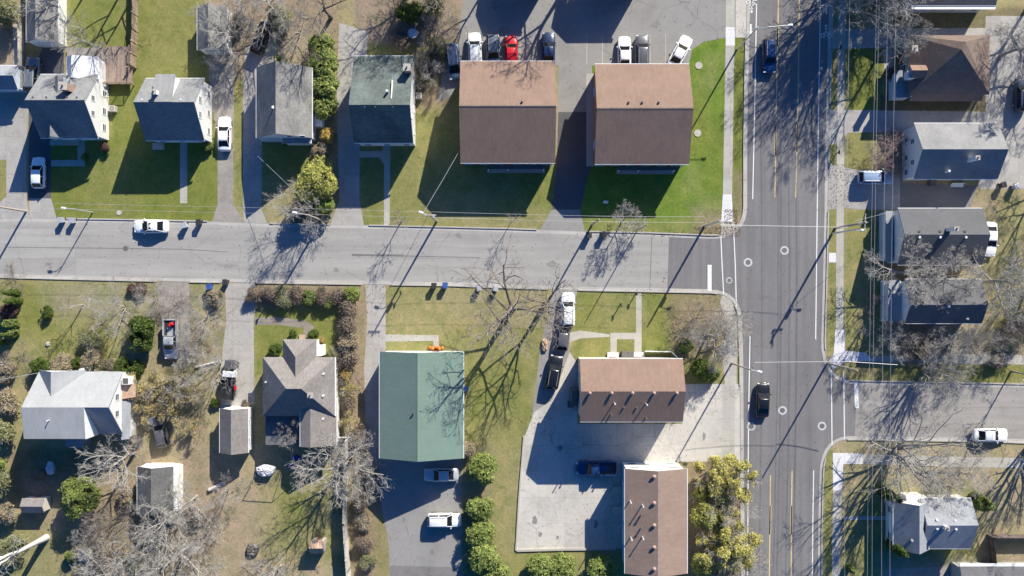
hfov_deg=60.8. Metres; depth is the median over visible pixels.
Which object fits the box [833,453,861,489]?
sidewalk
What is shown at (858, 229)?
utility pole
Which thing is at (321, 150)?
tan shrub
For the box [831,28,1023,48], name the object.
driveway
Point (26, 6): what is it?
bare tree
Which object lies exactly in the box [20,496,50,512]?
garden shed
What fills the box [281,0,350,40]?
bare tree
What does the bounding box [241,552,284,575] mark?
bare tree
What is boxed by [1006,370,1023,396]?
bare tree
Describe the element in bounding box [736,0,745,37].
driveway apron
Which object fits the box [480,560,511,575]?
round shrub
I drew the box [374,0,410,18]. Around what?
bare tree
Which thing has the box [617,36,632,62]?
parked car
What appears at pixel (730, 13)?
sidewalk
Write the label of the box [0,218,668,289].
street
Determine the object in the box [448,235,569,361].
bare tree
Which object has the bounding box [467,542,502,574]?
round shrub
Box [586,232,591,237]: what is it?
trash bin
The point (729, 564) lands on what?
bare tree
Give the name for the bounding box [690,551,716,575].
yellow green tree
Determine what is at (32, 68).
parked car
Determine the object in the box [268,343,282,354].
evergreen shrub
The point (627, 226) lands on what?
bare tree
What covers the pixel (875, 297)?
bare shrub
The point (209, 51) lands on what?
garage door
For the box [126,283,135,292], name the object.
purple shrub
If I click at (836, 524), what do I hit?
sidewalk
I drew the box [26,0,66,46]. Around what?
garage
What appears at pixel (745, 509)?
bare tree
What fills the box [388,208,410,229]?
bare tree
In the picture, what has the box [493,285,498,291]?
trash bin
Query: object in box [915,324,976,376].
bare tree
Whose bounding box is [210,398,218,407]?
evergreen shrub
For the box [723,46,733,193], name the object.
sidewalk
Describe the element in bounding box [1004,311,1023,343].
olive shrub
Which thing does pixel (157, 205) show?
overhead cable
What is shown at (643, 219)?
bare tree
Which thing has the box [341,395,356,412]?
brown shrub
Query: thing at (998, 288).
bare tree
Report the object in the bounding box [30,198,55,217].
driveway apron
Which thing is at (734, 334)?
bare tree
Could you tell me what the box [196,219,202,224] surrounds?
trash bin
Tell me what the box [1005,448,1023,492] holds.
bare tree
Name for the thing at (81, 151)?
footpath
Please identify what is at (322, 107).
round shrub
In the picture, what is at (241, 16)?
bare tree
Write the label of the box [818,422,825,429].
manhole
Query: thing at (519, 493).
lot edging
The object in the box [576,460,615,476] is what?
pickup truck
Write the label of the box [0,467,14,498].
olive shrub
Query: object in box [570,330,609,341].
footpath
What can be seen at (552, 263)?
paving stain
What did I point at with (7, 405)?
tan shrub
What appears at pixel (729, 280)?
manhole
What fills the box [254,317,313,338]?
footpath
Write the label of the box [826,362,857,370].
utility pole
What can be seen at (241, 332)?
driveway
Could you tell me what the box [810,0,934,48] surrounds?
bare tree
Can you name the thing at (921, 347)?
bare tree
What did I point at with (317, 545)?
garden shed
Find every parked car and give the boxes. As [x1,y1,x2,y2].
[23,57,42,91]
[29,157,47,188]
[134,218,168,233]
[151,416,170,447]
[216,117,232,151]
[250,20,272,55]
[424,467,458,482]
[427,512,461,528]
[445,42,460,80]
[466,32,482,60]
[485,34,501,60]
[503,36,518,60]
[540,32,556,60]
[545,354,562,389]
[555,319,571,350]
[561,292,575,326]
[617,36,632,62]
[634,35,650,62]
[667,35,692,62]
[754,382,771,416]
[761,38,777,73]
[857,169,891,185]
[972,427,1006,443]
[985,222,998,256]
[1012,77,1023,111]
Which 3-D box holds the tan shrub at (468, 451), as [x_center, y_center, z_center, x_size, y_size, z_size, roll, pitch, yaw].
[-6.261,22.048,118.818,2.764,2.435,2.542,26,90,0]
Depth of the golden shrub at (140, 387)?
117.78 m
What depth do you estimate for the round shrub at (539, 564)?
117.58 m
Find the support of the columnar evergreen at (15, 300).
on the ground
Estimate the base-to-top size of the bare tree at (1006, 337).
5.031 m
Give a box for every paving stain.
[497,27,509,35]
[532,516,536,523]
[546,260,556,266]
[652,20,660,27]
[915,413,925,419]
[979,397,988,402]
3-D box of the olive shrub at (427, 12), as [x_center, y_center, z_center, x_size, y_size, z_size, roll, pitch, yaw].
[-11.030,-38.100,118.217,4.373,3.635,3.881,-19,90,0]
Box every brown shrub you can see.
[88,550,112,575]
[183,506,202,522]
[229,11,246,31]
[241,399,248,406]
[244,294,258,302]
[247,286,264,301]
[261,285,277,302]
[289,198,311,220]
[289,284,304,304]
[314,285,331,305]
[326,287,344,304]
[336,347,359,369]
[337,315,357,338]
[338,299,357,319]
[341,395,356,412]
[351,491,369,512]
[352,423,367,443]
[354,535,373,552]
[389,26,411,52]
[884,66,895,82]
[988,354,1007,369]
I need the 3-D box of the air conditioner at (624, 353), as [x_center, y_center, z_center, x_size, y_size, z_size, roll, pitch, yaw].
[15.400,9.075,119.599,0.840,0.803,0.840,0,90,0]
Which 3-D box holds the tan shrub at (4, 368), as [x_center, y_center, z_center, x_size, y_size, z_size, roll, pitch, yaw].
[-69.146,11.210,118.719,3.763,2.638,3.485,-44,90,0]
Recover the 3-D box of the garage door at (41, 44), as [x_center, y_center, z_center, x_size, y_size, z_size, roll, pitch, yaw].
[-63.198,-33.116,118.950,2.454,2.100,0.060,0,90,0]
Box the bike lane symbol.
[746,0,756,12]
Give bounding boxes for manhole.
[726,277,732,283]
[744,258,751,266]
[747,422,755,430]
[778,406,786,414]
[780,246,788,254]
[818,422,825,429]
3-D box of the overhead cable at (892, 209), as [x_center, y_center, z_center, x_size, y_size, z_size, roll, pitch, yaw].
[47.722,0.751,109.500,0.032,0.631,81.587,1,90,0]
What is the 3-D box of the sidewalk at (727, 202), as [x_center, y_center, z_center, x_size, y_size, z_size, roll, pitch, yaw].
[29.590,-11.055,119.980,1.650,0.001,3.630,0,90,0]
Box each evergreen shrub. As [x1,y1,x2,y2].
[27,356,51,373]
[40,305,53,319]
[70,357,81,366]
[113,356,132,372]
[127,315,154,337]
[127,359,144,376]
[128,332,153,352]
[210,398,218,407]
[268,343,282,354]
[273,51,286,62]
[289,329,296,338]
[307,329,318,338]
[394,0,422,24]
[691,358,713,382]
[912,339,929,359]
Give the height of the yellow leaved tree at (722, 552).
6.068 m
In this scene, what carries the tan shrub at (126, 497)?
on the ground
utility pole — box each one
[0,206,26,211]
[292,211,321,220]
[419,211,437,221]
[731,362,761,372]
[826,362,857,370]
[831,228,863,233]
[834,214,867,230]
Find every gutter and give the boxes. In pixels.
[0,0,749,238]
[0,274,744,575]
[818,436,1023,575]
[821,0,1023,387]
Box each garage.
[0,65,27,91]
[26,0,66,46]
[137,463,182,515]
[197,3,231,54]
[219,406,252,454]
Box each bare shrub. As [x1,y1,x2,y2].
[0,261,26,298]
[0,338,34,376]
[117,403,153,444]
[149,286,198,325]
[335,353,364,386]
[863,137,904,179]
[864,119,910,177]
[864,292,890,322]
[893,324,941,358]
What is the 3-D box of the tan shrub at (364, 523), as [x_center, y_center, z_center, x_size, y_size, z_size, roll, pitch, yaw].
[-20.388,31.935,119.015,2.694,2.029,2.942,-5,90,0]
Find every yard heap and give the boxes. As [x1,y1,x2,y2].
[30,468,44,478]
[45,461,54,474]
[246,543,259,555]
[541,338,548,350]
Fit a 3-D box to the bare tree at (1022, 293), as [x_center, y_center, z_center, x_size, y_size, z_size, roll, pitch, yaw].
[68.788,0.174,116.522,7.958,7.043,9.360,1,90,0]
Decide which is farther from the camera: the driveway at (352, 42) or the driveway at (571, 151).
the driveway at (352, 42)
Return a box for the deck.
[67,45,134,84]
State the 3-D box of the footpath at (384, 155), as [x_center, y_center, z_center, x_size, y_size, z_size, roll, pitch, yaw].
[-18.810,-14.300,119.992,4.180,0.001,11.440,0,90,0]
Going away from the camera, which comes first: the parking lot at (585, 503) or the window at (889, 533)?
the window at (889, 533)
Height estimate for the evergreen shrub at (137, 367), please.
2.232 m
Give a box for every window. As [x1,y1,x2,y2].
[102,89,106,97]
[102,107,106,115]
[102,123,106,131]
[115,393,119,400]
[115,410,119,417]
[888,505,891,513]
[888,531,891,539]
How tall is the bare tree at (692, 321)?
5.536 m
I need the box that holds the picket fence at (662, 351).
[644,351,677,357]
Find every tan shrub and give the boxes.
[0,357,17,383]
[0,386,21,415]
[0,502,17,525]
[49,352,72,370]
[79,347,103,370]
[103,358,116,370]
[117,486,136,509]
[205,289,224,306]
[311,142,328,159]
[337,332,359,353]
[352,512,372,532]
[413,49,430,71]
[464,441,475,457]
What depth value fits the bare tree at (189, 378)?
116.67 m
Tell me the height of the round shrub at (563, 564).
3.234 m
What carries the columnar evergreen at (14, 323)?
on the ground
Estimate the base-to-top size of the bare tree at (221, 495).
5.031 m
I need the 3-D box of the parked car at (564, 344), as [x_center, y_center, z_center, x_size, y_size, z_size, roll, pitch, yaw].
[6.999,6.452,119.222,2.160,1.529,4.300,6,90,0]
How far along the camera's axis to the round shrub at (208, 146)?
119.10 m
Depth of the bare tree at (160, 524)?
112.35 m
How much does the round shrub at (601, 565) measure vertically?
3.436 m
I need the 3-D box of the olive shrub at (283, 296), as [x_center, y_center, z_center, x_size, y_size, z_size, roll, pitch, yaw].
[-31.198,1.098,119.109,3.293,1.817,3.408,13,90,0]
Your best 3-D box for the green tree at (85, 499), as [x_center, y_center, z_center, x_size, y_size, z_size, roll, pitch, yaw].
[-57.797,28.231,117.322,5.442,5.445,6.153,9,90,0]
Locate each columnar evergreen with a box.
[0,318,20,328]
[0,328,19,337]
[0,339,10,344]
[2,288,21,296]
[3,297,23,304]
[845,563,855,573]
[876,485,898,501]
[884,537,905,554]
[888,548,908,557]
[890,492,903,503]
[968,490,995,511]
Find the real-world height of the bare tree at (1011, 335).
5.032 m
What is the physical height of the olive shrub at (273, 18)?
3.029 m
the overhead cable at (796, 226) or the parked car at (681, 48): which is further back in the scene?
the parked car at (681, 48)
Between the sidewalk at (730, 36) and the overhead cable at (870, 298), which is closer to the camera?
the overhead cable at (870, 298)
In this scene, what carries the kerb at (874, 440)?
on the ground
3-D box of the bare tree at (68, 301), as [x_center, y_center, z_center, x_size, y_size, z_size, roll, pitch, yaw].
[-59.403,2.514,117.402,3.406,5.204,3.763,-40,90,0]
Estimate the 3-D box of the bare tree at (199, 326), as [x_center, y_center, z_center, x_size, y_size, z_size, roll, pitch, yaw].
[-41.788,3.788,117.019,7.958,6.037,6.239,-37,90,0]
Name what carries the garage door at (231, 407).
in the garage at (235, 429)
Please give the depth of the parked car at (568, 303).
118.74 m
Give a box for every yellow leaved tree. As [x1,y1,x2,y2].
[693,455,732,500]
[695,516,748,572]
[708,453,761,506]
[709,520,763,573]
[713,503,741,532]
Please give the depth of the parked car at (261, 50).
118.74 m
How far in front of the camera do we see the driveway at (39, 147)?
120.00 m
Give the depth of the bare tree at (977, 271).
113.97 m
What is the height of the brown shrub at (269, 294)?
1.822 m
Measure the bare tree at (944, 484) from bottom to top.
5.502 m
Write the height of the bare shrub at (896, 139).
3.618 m
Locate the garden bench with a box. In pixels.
[951,183,964,186]
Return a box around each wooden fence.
[17,22,24,67]
[126,0,138,70]
[342,438,350,575]
[987,534,1023,562]
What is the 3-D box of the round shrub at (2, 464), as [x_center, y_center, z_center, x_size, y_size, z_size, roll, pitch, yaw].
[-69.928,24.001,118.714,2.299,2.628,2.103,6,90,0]
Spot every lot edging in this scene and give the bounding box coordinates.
[515,436,524,550]
[517,548,615,551]
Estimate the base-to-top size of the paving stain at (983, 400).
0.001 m
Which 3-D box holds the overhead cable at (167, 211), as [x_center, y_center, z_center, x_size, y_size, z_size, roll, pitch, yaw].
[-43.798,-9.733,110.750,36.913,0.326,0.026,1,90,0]
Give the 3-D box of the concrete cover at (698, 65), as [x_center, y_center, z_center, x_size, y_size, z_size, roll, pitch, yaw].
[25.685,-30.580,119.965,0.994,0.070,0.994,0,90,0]
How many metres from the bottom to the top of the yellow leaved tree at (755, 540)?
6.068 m
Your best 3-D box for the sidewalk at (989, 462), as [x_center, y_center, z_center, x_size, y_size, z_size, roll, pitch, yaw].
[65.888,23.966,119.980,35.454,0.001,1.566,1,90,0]
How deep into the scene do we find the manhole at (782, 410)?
119.98 m
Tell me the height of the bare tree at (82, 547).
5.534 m
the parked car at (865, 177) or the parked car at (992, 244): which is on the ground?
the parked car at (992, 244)
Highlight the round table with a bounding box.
[408,28,417,37]
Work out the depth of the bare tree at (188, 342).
117.28 m
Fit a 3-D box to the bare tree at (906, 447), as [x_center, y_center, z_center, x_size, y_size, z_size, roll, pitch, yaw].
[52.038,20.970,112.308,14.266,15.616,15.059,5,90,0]
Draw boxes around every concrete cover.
[694,130,700,136]
[695,62,701,68]
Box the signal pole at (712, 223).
[703,220,731,226]
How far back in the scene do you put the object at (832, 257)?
119.98 m
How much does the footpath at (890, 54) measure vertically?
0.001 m
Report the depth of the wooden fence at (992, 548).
119.10 m
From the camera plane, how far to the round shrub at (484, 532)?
117.35 m
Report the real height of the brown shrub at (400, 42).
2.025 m
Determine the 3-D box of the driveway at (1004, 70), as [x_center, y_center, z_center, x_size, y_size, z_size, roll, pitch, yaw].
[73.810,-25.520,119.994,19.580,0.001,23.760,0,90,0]
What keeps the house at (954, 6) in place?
on the ground
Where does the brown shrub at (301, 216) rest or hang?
on the ground
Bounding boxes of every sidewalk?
[720,295,736,383]
[721,194,732,220]
[722,384,734,461]
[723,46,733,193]
[726,0,734,26]
[726,27,734,45]
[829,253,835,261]
[829,330,876,368]
[832,490,841,575]
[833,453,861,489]
[836,0,845,329]
[862,454,1023,467]
[871,354,1023,364]
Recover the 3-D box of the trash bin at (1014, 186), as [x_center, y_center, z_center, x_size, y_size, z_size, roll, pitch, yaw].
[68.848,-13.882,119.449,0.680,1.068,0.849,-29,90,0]
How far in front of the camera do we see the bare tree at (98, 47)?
112.42 m
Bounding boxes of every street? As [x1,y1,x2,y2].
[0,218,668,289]
[855,384,1023,438]
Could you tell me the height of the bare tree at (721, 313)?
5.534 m
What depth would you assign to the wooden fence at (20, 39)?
119.09 m
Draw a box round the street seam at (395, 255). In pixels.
[8,238,651,290]
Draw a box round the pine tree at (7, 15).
[0,0,21,28]
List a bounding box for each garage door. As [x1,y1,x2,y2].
[20,72,23,87]
[36,43,57,46]
[146,463,174,465]
[206,50,226,54]
[226,406,248,408]
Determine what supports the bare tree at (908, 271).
on the ground
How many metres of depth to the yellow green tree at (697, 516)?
116.23 m
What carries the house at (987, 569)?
on the ground
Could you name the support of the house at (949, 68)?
on the ground
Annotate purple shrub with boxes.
[0,303,18,319]
[100,142,109,152]
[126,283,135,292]
[133,282,146,296]
[898,52,903,64]
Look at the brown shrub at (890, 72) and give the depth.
118.93 m
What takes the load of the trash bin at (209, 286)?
on the ground
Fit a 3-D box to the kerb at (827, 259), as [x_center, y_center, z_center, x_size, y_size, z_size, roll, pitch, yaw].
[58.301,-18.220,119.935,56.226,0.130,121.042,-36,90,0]
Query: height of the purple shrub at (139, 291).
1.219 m
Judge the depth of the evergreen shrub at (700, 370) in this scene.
118.06 m
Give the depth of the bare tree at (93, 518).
116.77 m
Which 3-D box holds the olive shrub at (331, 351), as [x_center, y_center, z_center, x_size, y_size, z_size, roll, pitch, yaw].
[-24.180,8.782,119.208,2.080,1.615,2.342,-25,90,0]
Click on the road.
(774, 232)
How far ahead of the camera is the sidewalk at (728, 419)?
119.99 m
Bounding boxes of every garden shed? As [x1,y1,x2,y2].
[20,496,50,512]
[309,537,325,553]
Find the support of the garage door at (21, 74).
in the garage at (11, 78)
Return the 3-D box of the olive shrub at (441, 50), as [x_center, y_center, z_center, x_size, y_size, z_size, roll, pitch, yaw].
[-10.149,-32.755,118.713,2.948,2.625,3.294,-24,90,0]
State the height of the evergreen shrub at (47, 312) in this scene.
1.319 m
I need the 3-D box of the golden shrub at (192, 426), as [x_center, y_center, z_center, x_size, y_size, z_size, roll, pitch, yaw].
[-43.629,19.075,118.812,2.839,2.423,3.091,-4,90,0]
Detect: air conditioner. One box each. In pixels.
[109,105,116,112]
[416,93,421,99]
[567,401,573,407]
[621,351,627,356]
[628,351,633,356]
[927,180,935,185]
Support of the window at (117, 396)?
in the house at (81, 407)
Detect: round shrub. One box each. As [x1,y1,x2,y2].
[0,457,6,470]
[63,550,76,561]
[81,152,89,160]
[202,142,213,151]
[301,289,317,306]
[307,33,335,52]
[307,48,338,77]
[313,70,339,97]
[313,94,338,119]
[314,196,334,215]
[322,297,335,309]
[342,286,360,302]
[465,495,495,521]
[466,520,495,545]
[467,451,497,485]
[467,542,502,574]
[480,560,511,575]
[526,552,553,575]
[549,551,576,575]
[586,554,616,575]
[678,337,694,354]
[707,365,720,382]
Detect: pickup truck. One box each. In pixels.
[161,319,179,358]
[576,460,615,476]
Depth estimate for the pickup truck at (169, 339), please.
118.91 m
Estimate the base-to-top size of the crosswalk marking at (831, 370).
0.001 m
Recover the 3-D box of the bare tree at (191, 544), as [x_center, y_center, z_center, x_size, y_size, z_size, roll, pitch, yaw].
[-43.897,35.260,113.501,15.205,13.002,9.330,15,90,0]
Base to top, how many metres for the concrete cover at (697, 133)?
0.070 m
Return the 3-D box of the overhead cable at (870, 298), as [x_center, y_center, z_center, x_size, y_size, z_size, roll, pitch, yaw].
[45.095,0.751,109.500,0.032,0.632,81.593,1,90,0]
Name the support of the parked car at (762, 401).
on the road
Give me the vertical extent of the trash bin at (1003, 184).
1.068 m
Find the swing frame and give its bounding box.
[250,473,285,490]
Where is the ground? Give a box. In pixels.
[0,0,1023,575]
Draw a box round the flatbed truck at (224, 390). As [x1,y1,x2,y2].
[219,359,238,400]
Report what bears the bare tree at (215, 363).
on the ground
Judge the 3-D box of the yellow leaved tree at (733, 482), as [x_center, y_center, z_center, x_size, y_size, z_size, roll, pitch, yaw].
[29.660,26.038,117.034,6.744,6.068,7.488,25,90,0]
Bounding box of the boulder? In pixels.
[77,547,90,561]
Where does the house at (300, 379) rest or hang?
on the ground
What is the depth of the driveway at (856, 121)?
120.00 m
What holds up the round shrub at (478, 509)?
on the ground
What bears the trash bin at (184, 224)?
on the gutter at (463, 229)
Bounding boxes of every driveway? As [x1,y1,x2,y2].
[0,67,28,217]
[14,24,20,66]
[29,48,63,197]
[157,282,189,359]
[210,56,243,221]
[221,283,255,408]
[243,33,275,222]
[331,22,367,224]
[364,285,385,461]
[532,289,576,416]
[552,112,589,209]
[828,164,899,209]
[829,110,985,144]
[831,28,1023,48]
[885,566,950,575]
[900,183,976,207]
[978,16,1023,188]
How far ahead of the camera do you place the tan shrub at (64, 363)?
118.37 m
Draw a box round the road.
[667,0,855,575]
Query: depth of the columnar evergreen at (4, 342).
118.49 m
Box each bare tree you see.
[0,533,49,575]
[5,0,56,21]
[50,8,113,60]
[53,291,85,317]
[66,517,106,567]
[70,543,132,575]
[71,411,151,495]
[80,274,154,338]
[80,486,132,554]
[93,526,161,575]
[119,482,193,571]
[121,523,226,575]
[128,545,179,575]
[129,277,169,319]
[152,472,221,532]
[159,353,204,406]
[169,287,232,341]
[170,323,214,363]
[176,515,226,561]
[183,561,205,575]
[187,340,247,394]
[188,0,260,59]
[202,41,234,81]
[204,472,249,509]
[219,0,269,38]
[233,0,293,48]
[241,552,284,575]
[249,551,290,575]
[262,177,331,241]
[268,0,331,62]
[268,41,305,65]
[273,419,299,454]
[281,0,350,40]
[286,432,396,509]
[292,45,340,81]
[322,423,378,482]
[332,460,389,507]
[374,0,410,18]
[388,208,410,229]
[412,0,454,17]
[413,11,466,68]
[413,54,445,89]
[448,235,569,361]
[502,265,580,346]
[508,212,520,225]
[611,198,644,235]
[627,214,646,230]
[668,300,723,344]
[675,310,753,373]
[689,483,762,541]
[706,301,751,341]
[711,537,771,575]
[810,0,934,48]
[855,315,921,362]
[856,392,988,522]
[862,231,959,310]
[875,6,939,66]
[876,0,921,30]
[893,324,941,369]
[904,245,984,313]
[905,342,990,408]
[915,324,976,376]
[925,460,964,498]
[937,451,997,496]
[939,324,1003,376]
[960,241,1023,330]
[973,322,1022,364]
[978,15,1023,92]
[987,310,1023,362]
[998,258,1023,307]
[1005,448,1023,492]
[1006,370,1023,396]
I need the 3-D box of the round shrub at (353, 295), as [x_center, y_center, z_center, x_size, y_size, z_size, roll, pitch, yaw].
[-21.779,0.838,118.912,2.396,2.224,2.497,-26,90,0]
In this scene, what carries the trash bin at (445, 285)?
on the curb at (421, 283)
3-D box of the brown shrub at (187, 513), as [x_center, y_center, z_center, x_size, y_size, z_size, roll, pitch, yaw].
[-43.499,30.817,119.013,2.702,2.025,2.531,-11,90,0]
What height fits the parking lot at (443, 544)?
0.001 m
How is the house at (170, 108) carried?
on the ground
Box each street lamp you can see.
[61,207,92,212]
[736,24,792,49]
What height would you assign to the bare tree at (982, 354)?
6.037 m
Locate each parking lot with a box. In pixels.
[376,448,461,571]
[437,0,746,230]
[517,352,739,548]
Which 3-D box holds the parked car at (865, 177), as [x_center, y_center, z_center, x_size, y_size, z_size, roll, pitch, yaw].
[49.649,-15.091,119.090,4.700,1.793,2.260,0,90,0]
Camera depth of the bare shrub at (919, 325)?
118.56 m
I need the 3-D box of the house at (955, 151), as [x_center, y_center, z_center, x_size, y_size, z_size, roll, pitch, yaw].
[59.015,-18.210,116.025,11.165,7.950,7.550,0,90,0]
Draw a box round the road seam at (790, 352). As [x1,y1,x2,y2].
[741,205,798,504]
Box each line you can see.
[708,265,858,407]
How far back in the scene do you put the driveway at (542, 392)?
120.00 m
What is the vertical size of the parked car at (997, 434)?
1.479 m
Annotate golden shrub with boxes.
[127,371,155,402]
[131,392,164,426]
[143,368,179,398]
[157,396,187,428]
[167,373,202,408]
[180,418,200,439]
[338,379,362,400]
[338,409,360,432]
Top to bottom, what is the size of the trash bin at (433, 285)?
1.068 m
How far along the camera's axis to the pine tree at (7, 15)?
116.96 m
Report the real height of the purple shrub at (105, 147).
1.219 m
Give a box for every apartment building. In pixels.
[379,351,463,461]
[459,61,555,172]
[570,352,685,421]
[593,63,693,173]
[612,462,687,575]
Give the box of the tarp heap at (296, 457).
[293,455,299,460]
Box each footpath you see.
[51,140,84,165]
[180,143,186,202]
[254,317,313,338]
[360,146,389,224]
[386,334,438,347]
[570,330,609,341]
[586,74,593,165]
[610,292,641,351]
[843,516,885,519]
[883,50,895,82]
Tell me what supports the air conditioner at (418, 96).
on the ground
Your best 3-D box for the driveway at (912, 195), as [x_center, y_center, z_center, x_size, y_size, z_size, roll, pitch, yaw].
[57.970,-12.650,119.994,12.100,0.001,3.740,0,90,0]
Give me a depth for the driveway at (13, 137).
119.99 m
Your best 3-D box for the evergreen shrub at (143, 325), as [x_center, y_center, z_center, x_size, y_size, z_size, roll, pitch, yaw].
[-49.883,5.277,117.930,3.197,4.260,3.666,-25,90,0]
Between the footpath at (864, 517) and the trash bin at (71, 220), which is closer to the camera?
the trash bin at (71, 220)
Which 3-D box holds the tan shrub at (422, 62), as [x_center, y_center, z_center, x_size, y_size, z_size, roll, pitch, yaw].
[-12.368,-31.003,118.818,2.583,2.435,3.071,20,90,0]
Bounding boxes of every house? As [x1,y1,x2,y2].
[21,368,135,446]
[25,55,108,145]
[133,74,211,149]
[256,61,324,144]
[263,335,339,447]
[349,55,414,145]
[879,208,990,264]
[880,279,988,323]
[886,492,978,553]
[888,35,989,100]
[900,0,996,12]
[902,123,1008,179]
[951,562,1023,575]
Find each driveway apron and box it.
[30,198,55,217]
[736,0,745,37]
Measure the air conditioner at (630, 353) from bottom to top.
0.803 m
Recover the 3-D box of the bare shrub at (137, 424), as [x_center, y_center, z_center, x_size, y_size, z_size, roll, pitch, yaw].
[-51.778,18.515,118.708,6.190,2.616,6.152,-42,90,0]
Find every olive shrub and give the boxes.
[0,418,17,447]
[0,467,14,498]
[0,533,29,565]
[77,329,103,351]
[113,553,140,575]
[264,3,293,34]
[273,283,294,308]
[327,344,342,358]
[359,554,377,571]
[414,70,429,86]
[419,0,445,21]
[427,35,446,58]
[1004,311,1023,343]
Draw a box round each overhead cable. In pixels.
[21,202,301,208]
[37,208,271,213]
[312,214,436,217]
[450,212,572,215]
[464,218,591,221]
[745,225,813,226]
[845,9,849,347]
[867,3,876,575]
[872,26,878,487]
[881,19,887,575]
[890,20,895,415]
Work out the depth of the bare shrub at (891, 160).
118.47 m
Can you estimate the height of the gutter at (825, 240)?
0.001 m
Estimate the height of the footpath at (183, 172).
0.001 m
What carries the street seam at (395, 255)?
on the street at (290, 259)
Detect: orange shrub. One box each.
[319,128,334,143]
[340,369,351,380]
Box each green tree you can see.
[57,475,102,520]
[293,155,338,202]
[689,500,717,532]
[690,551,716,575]
[692,486,711,500]
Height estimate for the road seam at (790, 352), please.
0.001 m
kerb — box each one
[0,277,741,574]
[66,38,746,235]
[821,439,1023,575]
[824,0,1023,384]
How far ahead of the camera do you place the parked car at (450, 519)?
118.77 m
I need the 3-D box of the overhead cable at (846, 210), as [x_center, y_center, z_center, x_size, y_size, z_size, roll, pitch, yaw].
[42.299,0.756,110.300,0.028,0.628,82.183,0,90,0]
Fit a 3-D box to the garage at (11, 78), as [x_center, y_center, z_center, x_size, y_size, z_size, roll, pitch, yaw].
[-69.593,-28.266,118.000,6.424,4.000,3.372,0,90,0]
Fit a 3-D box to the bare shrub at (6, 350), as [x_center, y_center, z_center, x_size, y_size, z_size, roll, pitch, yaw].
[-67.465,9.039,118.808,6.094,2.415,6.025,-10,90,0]
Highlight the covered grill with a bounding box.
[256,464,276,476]
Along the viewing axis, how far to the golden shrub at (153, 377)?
117.48 m
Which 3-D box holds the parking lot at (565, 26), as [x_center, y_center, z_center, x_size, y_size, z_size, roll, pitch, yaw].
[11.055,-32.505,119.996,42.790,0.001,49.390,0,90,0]
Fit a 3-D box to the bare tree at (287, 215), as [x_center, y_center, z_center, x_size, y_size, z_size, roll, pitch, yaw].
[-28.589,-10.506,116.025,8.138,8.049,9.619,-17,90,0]
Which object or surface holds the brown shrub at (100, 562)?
on the ground
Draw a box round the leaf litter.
[0,0,1023,575]
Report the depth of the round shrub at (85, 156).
119.34 m
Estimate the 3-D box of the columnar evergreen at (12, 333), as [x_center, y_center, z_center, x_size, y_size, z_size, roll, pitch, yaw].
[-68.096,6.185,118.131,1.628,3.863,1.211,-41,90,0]
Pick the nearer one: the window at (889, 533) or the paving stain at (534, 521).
the window at (889, 533)
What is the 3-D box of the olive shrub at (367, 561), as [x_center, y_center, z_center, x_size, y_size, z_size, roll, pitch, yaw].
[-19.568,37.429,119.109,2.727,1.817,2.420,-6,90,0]
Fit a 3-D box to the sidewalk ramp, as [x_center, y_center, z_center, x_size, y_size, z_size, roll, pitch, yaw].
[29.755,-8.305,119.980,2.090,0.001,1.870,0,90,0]
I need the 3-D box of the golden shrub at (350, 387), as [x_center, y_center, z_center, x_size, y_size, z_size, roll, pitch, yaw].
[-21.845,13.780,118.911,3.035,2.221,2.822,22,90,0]
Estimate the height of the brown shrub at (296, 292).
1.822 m
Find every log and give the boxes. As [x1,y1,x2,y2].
[195,361,220,367]
[208,482,223,491]
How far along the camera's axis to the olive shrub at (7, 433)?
117.99 m
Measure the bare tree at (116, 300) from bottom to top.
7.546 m
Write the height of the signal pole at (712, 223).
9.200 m
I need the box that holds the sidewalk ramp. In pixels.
[721,221,735,233]
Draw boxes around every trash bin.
[57,216,65,222]
[68,217,76,222]
[181,222,188,228]
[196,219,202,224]
[206,283,212,289]
[222,279,229,284]
[431,283,436,288]
[443,282,447,288]
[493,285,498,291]
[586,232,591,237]
[601,231,606,236]
[997,181,1006,187]
[1010,183,1020,189]
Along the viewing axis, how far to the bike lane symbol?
119.98 m
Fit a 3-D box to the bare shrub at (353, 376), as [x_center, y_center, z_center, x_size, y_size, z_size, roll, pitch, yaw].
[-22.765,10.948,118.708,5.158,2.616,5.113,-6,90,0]
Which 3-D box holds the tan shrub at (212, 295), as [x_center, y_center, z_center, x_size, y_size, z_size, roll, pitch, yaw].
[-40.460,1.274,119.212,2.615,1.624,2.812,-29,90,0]
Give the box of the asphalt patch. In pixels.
[390,566,461,575]
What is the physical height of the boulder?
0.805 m
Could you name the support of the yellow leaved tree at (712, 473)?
on the ground
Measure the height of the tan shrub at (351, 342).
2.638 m
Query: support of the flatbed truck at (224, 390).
on the driveway at (241, 332)
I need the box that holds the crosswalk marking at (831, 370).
[720,229,844,444]
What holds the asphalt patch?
on the parking lot at (443, 544)
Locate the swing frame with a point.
(267, 484)
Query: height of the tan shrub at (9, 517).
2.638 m
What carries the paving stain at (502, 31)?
on the parking lot at (565, 26)
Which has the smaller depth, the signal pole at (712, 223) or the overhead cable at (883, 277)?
the overhead cable at (883, 277)
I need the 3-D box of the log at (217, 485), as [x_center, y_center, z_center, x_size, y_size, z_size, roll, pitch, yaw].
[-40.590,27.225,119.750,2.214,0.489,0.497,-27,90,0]

